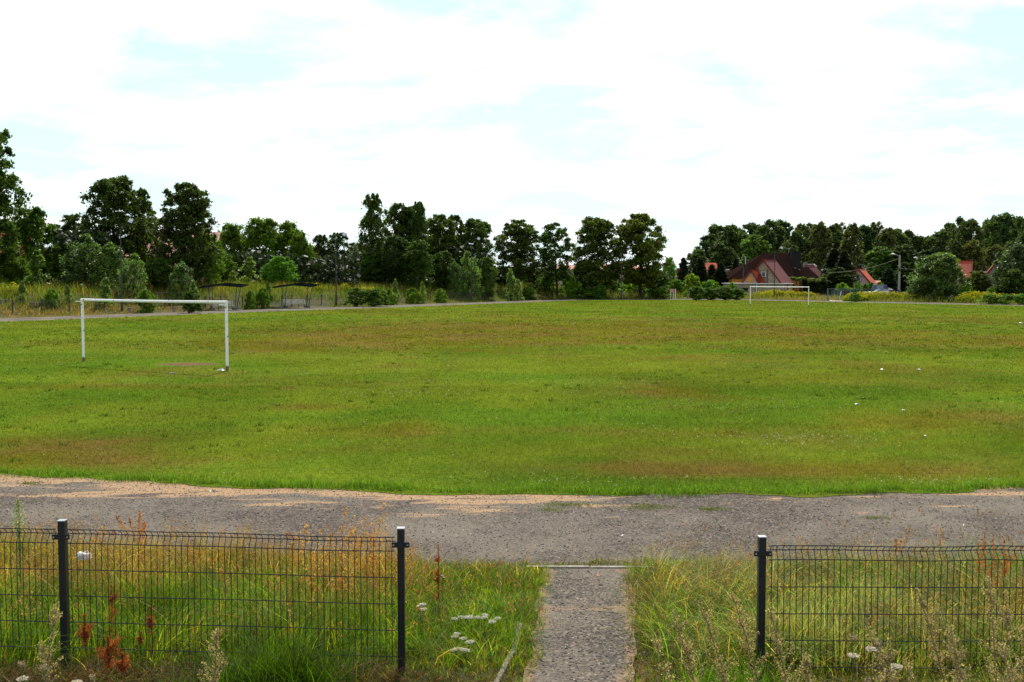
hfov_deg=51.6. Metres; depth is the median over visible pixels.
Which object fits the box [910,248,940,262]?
forest tree
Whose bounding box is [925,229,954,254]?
forest tree
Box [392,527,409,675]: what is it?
fence post
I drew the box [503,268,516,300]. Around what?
poplar sapling
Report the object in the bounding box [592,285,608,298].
bush
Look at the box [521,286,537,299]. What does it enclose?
bush
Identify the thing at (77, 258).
poplar shrub
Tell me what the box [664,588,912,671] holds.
grass clump
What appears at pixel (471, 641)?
yarrow
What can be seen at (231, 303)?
bench
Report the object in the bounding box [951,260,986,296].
red roofed house
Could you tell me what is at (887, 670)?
mugwort
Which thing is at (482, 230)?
chestnut tree
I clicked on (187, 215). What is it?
chestnut tree
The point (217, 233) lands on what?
pink roofed house
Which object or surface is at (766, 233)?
forest tree
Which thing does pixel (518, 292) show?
poplar sapling
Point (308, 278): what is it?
poplar sapling
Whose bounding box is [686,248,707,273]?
forest tree
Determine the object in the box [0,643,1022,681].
foreground grass
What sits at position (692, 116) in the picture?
sky
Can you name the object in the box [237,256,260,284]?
poplar sapling
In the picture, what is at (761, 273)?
house
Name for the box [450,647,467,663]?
yarrow
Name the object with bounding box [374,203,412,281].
birch tree
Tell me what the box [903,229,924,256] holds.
forest tree
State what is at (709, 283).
bush
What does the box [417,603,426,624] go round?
yarrow
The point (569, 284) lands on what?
bush
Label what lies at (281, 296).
fence
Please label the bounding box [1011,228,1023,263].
willow tree
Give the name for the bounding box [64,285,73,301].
poplar sapling
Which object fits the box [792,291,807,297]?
goldenrod
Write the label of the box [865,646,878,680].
wild carrot
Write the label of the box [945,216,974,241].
forest tree
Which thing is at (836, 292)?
green fence
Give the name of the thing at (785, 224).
forest tree
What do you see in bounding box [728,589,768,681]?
mugwort
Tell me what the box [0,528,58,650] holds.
wire fence
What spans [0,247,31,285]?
broadleaf tree
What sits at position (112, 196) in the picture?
chestnut tree
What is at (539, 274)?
broadleaf tree
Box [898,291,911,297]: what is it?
goldenrod
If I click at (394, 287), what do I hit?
poplar sapling
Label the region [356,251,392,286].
broadleaf tree
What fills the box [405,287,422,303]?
bush
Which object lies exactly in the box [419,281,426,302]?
poplar sapling
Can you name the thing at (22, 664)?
wild carrot
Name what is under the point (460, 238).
chestnut tree
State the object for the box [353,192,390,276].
birch tree
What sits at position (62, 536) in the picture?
fence post
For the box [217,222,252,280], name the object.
broadleaf tree
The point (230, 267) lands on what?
broadleaf tree
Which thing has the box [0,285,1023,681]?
ground
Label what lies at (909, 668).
mugwort
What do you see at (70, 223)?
chestnut tree
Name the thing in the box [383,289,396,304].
bush
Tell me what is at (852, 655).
wild carrot
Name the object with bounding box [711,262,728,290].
spruce tree
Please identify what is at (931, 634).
mugwort
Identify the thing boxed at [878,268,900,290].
spruce tree
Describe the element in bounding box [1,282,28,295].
goldenrod
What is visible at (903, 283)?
spruce tree
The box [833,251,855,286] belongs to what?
spruce tree
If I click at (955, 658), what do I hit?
mugwort
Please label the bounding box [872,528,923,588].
grass tussock
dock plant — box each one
[74,613,95,681]
[95,634,122,681]
[105,585,119,652]
[108,651,131,681]
[135,632,146,665]
[146,606,155,662]
[432,545,442,615]
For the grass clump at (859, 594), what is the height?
0.467 m
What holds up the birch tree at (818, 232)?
on the ground at (314, 303)
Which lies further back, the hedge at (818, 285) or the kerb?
the hedge at (818, 285)
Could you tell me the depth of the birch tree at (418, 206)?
162.43 m
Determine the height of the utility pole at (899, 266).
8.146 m
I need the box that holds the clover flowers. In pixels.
[4,317,1021,486]
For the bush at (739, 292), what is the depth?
169.33 m
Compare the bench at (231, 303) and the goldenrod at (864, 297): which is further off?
the goldenrod at (864, 297)
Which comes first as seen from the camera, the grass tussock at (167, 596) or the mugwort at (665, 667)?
the mugwort at (665, 667)
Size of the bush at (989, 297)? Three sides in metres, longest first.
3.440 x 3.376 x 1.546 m
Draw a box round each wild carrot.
[16,675,28,681]
[18,660,24,681]
[39,661,47,681]
[89,674,95,681]
[847,653,859,662]
[850,633,857,681]
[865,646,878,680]
[875,638,881,665]
[890,663,902,681]
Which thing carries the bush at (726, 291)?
on the ground at (314, 303)
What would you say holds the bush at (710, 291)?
on the ground at (314, 303)
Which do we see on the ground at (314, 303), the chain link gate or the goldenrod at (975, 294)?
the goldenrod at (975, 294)
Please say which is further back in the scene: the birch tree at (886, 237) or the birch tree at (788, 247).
the birch tree at (886, 237)
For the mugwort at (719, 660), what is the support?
on the ground at (314, 303)
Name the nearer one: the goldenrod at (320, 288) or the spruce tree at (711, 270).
the goldenrod at (320, 288)
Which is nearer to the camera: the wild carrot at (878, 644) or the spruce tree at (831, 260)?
the wild carrot at (878, 644)
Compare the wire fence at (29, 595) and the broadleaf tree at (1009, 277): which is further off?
the broadleaf tree at (1009, 277)
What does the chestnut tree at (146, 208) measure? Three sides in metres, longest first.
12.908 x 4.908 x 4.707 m
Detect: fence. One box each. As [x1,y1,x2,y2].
[0,292,486,313]
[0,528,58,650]
[67,529,395,660]
[767,545,1023,671]
[831,290,855,296]
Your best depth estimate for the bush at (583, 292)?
178.87 m
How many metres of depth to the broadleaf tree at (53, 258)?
118.42 m
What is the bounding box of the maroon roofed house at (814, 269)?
[803,262,823,293]
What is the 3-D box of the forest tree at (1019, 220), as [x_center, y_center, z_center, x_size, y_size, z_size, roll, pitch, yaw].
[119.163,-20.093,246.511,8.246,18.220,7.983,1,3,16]
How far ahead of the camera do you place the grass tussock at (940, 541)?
10.96 m
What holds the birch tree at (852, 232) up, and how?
on the ground at (314, 303)
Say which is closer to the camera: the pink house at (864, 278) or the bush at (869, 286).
the bush at (869, 286)
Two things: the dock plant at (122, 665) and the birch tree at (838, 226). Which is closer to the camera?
the dock plant at (122, 665)
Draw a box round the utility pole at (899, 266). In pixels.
[892,253,900,289]
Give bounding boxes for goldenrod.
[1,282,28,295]
[311,283,323,291]
[338,282,350,291]
[761,290,773,297]
[769,289,785,297]
[782,289,797,297]
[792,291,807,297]
[800,291,815,297]
[843,294,858,301]
[844,292,867,300]
[860,291,875,300]
[872,291,888,299]
[879,291,899,298]
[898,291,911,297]
[954,292,977,302]
[964,291,982,298]
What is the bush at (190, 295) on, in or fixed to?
on the ground at (314, 303)
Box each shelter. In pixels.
[198,283,248,310]
[272,283,319,307]
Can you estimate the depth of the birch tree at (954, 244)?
220.50 m
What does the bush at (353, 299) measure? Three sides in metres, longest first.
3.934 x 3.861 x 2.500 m
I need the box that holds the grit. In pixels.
[0,476,1023,681]
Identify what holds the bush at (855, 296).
on the ground at (314, 303)
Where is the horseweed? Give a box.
[9,499,30,607]
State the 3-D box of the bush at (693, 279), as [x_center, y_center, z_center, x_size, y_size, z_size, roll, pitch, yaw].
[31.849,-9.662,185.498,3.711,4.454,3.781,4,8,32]
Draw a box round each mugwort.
[33,601,62,681]
[197,627,228,681]
[651,634,685,681]
[671,609,720,681]
[698,598,748,681]
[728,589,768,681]
[765,606,811,681]
[798,652,825,681]
[864,618,905,681]
[872,637,900,681]
[903,658,913,681]
[915,588,970,681]
[939,608,967,681]
[944,625,971,681]
[974,575,1003,681]
[995,589,1021,681]
[998,641,1014,681]
[1009,620,1023,681]
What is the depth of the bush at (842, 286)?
203.26 m
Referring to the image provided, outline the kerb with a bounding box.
[527,565,652,570]
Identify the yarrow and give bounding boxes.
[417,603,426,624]
[437,575,444,608]
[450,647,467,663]
[451,615,469,633]
[451,632,466,643]
[465,639,474,653]
[475,613,487,630]
[488,617,500,630]
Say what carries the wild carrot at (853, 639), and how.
on the ground at (314, 303)
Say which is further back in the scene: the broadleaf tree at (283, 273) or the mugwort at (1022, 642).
the broadleaf tree at (283, 273)
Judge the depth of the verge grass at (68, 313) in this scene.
100.01 m
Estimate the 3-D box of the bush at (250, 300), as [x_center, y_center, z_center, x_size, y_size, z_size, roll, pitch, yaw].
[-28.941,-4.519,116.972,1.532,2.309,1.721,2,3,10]
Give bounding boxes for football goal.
[75,298,228,370]
[750,286,808,305]
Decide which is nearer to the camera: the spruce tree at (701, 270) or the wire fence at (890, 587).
the wire fence at (890, 587)
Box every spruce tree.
[677,257,690,294]
[691,266,700,285]
[695,257,709,285]
[707,264,715,279]
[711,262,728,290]
[729,258,742,278]
[821,248,839,293]
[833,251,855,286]
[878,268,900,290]
[896,274,909,292]
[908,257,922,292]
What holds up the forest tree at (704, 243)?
on the ground at (314, 303)
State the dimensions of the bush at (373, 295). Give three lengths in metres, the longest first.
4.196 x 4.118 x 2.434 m
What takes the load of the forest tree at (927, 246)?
on the ground at (314, 303)
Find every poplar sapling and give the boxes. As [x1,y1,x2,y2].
[15,281,27,302]
[22,249,50,289]
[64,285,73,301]
[97,277,113,306]
[189,280,198,303]
[228,271,237,282]
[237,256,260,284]
[266,281,273,306]
[305,273,313,283]
[392,279,400,303]
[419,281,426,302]
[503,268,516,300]
[512,279,524,300]
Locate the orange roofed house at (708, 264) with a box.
[705,263,716,268]
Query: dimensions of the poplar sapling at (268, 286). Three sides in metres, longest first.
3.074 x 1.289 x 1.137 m
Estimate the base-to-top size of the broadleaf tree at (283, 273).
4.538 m
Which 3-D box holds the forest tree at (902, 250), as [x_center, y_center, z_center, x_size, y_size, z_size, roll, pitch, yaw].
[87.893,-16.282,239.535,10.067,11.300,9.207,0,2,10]
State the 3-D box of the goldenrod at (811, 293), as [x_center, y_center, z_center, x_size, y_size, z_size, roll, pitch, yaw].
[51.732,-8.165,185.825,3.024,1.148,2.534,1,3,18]
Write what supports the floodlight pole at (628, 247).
on the ground at (314, 303)
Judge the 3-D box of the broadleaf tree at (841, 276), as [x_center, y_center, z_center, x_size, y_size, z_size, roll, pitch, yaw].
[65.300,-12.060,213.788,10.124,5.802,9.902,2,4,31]
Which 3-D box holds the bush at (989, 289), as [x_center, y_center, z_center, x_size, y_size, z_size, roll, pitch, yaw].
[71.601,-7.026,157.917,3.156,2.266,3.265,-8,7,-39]
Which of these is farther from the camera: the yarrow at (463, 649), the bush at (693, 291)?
the bush at (693, 291)
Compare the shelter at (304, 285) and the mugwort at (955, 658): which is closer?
the mugwort at (955, 658)
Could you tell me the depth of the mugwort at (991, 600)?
6.26 m
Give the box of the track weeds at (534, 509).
[16,480,897,518]
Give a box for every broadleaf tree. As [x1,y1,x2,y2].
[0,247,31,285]
[2,206,62,285]
[40,245,84,284]
[141,258,178,290]
[189,233,228,288]
[215,249,239,282]
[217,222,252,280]
[238,216,287,282]
[260,255,300,285]
[267,219,314,255]
[287,233,316,282]
[295,250,322,281]
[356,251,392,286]
[490,266,508,286]
[522,268,545,286]
[573,264,590,289]
[643,266,671,294]
[662,256,676,284]
[819,267,860,293]
[893,261,914,287]
[961,270,992,293]
[991,267,1023,295]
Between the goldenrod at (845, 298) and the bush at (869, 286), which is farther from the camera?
the bush at (869, 286)
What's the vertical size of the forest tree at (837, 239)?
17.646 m
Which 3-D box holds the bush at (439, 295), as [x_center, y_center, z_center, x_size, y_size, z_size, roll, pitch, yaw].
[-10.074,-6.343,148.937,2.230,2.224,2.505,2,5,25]
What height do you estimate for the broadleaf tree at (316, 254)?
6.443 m
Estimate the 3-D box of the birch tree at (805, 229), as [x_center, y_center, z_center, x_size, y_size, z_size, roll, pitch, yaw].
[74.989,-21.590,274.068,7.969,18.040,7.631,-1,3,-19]
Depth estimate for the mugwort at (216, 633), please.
6.34 m
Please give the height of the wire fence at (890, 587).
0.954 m
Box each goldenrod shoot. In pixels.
[663,666,701,681]
[975,646,1010,681]
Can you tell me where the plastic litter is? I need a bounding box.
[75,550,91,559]
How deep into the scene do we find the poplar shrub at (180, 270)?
114.42 m
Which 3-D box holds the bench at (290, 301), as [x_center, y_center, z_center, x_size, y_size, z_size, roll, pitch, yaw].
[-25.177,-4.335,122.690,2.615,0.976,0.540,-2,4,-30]
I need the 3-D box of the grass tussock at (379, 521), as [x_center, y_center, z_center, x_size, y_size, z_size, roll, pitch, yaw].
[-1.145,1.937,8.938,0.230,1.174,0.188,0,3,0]
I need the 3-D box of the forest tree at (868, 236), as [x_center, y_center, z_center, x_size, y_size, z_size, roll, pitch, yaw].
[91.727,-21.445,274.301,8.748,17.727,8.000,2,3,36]
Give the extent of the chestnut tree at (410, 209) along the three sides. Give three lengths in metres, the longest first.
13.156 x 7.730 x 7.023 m
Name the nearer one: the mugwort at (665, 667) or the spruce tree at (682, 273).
the mugwort at (665, 667)
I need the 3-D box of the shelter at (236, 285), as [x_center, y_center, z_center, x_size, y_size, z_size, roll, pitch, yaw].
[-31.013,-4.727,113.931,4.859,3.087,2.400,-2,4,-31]
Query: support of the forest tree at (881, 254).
on the ground at (314, 303)
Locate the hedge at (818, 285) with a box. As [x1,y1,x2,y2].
[789,276,827,295]
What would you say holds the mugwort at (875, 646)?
on the ground at (314, 303)
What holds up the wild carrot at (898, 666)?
on the ground at (314, 303)
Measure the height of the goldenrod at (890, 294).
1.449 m
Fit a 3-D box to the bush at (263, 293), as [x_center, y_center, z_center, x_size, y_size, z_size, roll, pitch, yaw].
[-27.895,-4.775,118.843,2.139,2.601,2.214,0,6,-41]
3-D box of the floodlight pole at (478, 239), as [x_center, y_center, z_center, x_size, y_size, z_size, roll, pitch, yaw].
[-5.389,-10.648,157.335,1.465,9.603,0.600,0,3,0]
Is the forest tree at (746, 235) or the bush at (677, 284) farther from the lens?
the forest tree at (746, 235)
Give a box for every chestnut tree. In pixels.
[0,128,33,269]
[55,213,85,232]
[76,175,153,280]
[124,187,160,267]
[147,182,219,284]
[392,206,436,274]
[424,213,460,276]
[446,214,467,282]
[457,218,499,275]
[493,219,543,286]
[535,221,576,296]
[564,216,625,289]
[612,212,672,296]
[936,252,960,283]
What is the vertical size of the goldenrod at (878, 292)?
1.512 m
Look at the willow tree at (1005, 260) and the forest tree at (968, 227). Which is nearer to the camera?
the willow tree at (1005, 260)
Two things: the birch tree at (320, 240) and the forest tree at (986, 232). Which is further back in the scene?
the forest tree at (986, 232)
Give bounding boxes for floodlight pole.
[120,218,134,311]
[335,232,346,305]
[471,237,479,299]
[621,245,629,298]
[773,246,782,297]
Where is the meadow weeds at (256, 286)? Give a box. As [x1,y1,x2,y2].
[0,279,1016,315]
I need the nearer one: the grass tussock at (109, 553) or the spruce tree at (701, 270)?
the grass tussock at (109, 553)
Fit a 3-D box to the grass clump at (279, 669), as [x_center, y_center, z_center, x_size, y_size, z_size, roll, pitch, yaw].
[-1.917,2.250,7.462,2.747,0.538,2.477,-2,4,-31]
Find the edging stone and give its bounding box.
[494,623,521,681]
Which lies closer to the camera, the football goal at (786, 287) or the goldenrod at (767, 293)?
the football goal at (786, 287)
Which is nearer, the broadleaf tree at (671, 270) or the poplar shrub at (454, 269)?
the poplar shrub at (454, 269)
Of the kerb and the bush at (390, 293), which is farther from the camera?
the bush at (390, 293)
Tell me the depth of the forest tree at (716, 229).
287.02 m
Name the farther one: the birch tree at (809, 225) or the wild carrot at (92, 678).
the birch tree at (809, 225)
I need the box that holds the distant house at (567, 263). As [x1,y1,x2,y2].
[554,262,585,287]
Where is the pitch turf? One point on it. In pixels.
(430, 431)
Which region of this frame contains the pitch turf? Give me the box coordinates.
[0,300,1023,497]
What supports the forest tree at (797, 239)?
on the ground at (314, 303)
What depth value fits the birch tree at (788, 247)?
244.09 m
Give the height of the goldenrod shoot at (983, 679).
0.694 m
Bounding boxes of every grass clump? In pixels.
[27,618,452,681]
[116,665,260,681]
[645,642,830,681]
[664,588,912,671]
[677,569,999,639]
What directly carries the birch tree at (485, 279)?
on the ground at (314, 303)
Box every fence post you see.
[52,519,70,670]
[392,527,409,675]
[754,535,771,679]
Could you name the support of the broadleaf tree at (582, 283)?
on the ground at (314, 303)
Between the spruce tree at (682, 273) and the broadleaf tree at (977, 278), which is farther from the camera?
the spruce tree at (682, 273)
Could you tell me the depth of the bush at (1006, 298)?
139.50 m
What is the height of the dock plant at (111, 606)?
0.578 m
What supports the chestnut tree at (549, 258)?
on the ground at (314, 303)
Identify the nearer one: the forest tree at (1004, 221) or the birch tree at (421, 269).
the birch tree at (421, 269)
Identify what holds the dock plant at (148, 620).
on the ground at (314, 303)
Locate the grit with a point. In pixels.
(579, 651)
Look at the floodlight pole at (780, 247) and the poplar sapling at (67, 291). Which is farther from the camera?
the floodlight pole at (780, 247)
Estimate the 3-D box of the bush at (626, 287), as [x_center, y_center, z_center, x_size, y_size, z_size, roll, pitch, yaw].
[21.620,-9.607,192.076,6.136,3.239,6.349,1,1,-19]
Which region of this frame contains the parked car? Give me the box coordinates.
[864,289,888,294]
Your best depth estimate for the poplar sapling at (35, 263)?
110.46 m
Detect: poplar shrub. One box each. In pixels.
[53,233,112,287]
[91,241,132,291]
[115,253,148,296]
[163,261,194,299]
[447,261,465,295]
[454,251,487,297]
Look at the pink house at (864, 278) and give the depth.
212.69 m
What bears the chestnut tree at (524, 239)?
on the ground at (314, 303)
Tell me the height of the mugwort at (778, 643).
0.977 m
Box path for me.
[523,569,636,681]
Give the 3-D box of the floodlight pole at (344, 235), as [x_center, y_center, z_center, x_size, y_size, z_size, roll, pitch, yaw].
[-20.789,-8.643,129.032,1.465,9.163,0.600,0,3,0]
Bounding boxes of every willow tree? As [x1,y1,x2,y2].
[990,242,1023,293]
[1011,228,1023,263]
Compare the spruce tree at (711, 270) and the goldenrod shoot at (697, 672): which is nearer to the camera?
the goldenrod shoot at (697, 672)
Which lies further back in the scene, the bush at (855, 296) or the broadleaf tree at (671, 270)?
the broadleaf tree at (671, 270)
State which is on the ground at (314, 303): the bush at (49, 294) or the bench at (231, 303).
the bush at (49, 294)
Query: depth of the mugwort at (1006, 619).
6.02 m
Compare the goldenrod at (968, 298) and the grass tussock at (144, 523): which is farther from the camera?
the goldenrod at (968, 298)
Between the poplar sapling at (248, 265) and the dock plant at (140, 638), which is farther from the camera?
the poplar sapling at (248, 265)
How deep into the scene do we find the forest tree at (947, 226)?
255.89 m
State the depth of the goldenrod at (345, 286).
140.35 m
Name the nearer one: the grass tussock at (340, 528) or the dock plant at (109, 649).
the dock plant at (109, 649)
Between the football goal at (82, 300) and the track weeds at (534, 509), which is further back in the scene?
the football goal at (82, 300)
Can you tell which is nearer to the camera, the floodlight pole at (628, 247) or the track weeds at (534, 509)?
the track weeds at (534, 509)
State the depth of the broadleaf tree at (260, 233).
151.66 m
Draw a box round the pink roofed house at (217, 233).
[125,229,227,284]
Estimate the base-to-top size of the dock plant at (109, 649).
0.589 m
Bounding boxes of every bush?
[42,288,61,307]
[135,288,155,312]
[180,290,202,312]
[243,290,256,309]
[252,287,270,308]
[343,287,374,306]
[359,288,391,306]
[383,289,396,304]
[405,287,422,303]
[433,288,447,302]
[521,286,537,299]
[533,277,555,292]
[558,276,581,296]
[571,287,608,298]
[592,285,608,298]
[604,280,620,294]
[618,283,648,296]
[647,286,672,298]
[667,279,687,296]
[683,273,701,295]
[683,286,709,299]
[701,279,719,290]
[702,287,723,299]
[708,286,734,299]
[726,282,737,291]
[727,288,746,299]
[835,282,852,289]
[847,292,862,301]
[853,281,862,292]
[862,283,869,291]
[865,282,874,291]
[904,252,974,300]
[959,283,972,293]
[974,293,1001,303]
[986,286,993,293]
[994,294,1015,304]
[1009,293,1023,304]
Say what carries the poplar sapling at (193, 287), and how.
on the ground at (314, 303)
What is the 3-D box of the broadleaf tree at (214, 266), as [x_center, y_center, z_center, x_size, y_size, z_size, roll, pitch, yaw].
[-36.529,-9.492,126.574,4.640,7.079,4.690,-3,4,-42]
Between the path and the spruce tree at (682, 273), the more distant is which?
the spruce tree at (682, 273)
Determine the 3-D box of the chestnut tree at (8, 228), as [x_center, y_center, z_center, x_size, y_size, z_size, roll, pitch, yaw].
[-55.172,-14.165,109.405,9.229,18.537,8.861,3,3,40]
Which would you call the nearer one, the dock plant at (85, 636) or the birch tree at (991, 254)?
the dock plant at (85, 636)
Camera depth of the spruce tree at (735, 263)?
221.14 m
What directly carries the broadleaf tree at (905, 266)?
on the ground at (314, 303)
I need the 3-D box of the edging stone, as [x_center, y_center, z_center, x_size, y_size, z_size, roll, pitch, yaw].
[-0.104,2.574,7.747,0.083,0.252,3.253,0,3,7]
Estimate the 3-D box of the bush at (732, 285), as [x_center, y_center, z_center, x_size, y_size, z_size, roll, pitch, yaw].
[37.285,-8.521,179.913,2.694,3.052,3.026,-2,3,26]
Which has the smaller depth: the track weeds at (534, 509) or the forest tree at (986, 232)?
the track weeds at (534, 509)
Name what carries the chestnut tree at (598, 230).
on the ground at (314, 303)
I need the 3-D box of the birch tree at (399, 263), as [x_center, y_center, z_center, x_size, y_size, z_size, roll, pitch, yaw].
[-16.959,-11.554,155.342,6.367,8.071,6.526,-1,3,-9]
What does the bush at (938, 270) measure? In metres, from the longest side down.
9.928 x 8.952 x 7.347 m
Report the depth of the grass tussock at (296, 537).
9.01 m
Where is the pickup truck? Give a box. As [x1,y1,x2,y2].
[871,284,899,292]
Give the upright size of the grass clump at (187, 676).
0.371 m
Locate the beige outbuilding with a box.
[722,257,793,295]
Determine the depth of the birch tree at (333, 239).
161.76 m
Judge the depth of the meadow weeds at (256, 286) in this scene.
131.10 m
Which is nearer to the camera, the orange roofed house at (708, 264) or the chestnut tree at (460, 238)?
the chestnut tree at (460, 238)
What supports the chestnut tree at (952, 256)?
on the ground at (314, 303)
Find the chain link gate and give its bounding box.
[827,288,880,300]
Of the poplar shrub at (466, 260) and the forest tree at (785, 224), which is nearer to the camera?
the poplar shrub at (466, 260)
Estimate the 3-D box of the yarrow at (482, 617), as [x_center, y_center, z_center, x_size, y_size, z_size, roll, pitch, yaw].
[-0.261,2.428,9.043,0.121,0.195,0.121,0,3,0]
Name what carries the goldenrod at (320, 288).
on the ground at (314, 303)
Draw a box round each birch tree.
[312,234,333,278]
[324,232,351,279]
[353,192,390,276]
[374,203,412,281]
[378,235,413,286]
[400,239,435,289]
[407,201,429,280]
[428,250,457,289]
[477,257,498,298]
[777,240,802,266]
[794,223,815,261]
[802,222,816,260]
[807,221,833,269]
[834,222,848,238]
[838,222,865,266]
[870,221,883,242]
[872,227,897,275]
[945,239,967,259]
[958,239,987,271]
[983,244,1003,271]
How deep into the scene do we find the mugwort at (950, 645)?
5.97 m
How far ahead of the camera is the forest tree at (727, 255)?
243.48 m
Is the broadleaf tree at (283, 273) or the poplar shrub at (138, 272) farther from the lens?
the broadleaf tree at (283, 273)
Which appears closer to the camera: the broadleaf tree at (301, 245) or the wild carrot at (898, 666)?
the wild carrot at (898, 666)
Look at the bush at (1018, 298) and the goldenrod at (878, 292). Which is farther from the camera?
the goldenrod at (878, 292)
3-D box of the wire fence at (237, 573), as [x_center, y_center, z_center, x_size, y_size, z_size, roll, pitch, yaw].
[-2.103,1.900,7.965,2.467,0.978,0.069,0,3,2]
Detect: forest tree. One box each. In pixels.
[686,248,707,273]
[692,233,716,259]
[705,240,739,268]
[707,223,723,243]
[711,223,744,264]
[736,227,749,263]
[738,233,772,263]
[739,222,759,252]
[748,223,777,259]
[764,219,786,252]
[776,219,793,241]
[784,229,809,263]
[814,224,843,260]
[853,224,877,263]
[863,246,898,280]
[887,244,918,277]
[893,228,911,254]
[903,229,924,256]
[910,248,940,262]
[922,235,935,249]
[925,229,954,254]
[942,221,956,232]
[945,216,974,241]
[955,218,986,266]
[974,217,989,264]
[981,214,1009,271]
[982,212,1018,265]
[1012,216,1023,241]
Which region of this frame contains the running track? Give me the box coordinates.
[0,299,1023,573]
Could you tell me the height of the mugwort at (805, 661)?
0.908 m
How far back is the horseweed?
9.72 m
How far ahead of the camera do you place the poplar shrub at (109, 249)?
111.94 m
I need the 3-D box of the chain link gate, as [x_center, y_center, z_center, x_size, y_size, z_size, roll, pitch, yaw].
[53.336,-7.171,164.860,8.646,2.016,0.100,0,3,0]
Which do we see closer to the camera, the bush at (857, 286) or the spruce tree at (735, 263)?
the bush at (857, 286)
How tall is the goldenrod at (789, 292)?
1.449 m
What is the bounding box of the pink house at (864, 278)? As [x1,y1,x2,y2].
[851,267,880,288]
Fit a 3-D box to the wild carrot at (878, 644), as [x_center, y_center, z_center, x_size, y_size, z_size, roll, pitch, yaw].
[2.128,2.153,6.184,0.044,0.847,0.045,3,4,39]
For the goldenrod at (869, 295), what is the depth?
162.26 m
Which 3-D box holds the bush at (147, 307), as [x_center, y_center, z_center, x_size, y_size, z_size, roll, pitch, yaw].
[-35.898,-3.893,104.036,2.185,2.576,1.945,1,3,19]
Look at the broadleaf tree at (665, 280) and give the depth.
186.91 m
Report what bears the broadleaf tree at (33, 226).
on the ground at (314, 303)
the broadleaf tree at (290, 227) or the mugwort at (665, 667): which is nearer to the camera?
the mugwort at (665, 667)
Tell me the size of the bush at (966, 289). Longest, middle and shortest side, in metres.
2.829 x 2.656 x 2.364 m
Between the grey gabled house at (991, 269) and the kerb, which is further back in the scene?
the grey gabled house at (991, 269)
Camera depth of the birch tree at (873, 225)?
285.21 m
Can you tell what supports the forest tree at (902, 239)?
on the ground at (314, 303)
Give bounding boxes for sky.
[0,0,1023,279]
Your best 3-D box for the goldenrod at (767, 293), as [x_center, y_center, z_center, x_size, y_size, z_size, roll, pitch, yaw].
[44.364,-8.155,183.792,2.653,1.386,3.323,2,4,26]
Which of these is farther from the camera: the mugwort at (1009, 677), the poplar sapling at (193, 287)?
the poplar sapling at (193, 287)
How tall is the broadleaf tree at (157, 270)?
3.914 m
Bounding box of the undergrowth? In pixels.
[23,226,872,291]
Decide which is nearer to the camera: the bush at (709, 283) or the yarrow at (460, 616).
the yarrow at (460, 616)
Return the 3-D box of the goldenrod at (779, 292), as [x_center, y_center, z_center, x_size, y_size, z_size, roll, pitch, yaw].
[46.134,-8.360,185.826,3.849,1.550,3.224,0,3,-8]
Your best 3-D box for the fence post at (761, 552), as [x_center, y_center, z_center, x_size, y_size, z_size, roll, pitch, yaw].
[1.834,1.998,7.801,0.132,1.136,0.085,0,3,0]
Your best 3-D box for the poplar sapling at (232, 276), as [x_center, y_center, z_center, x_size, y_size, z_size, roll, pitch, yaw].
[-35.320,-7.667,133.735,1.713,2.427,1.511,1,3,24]
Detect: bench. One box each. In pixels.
[209,301,233,309]
[283,299,304,307]
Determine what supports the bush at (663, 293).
on the ground at (314, 303)
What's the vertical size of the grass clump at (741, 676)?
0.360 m
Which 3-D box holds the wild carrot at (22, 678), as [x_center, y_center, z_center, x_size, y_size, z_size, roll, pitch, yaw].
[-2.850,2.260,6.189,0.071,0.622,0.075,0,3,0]
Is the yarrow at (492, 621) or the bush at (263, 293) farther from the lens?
the bush at (263, 293)
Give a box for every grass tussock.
[38,527,134,615]
[79,519,262,633]
[88,510,174,622]
[264,522,349,632]
[303,526,389,638]
[320,507,454,645]
[361,502,389,607]
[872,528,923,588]
[938,528,942,564]
[958,532,1023,620]
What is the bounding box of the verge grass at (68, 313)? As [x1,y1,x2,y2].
[0,296,475,317]
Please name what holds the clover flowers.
on the pitch turf
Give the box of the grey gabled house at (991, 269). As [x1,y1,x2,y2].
[986,259,997,286]
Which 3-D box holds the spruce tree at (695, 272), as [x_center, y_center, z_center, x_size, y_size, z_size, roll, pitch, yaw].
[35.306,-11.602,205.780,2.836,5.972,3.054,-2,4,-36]
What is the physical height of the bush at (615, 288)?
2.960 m
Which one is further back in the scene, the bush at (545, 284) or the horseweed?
the bush at (545, 284)
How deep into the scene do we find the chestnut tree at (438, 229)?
166.92 m
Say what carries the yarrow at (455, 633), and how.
on the ground at (314, 303)

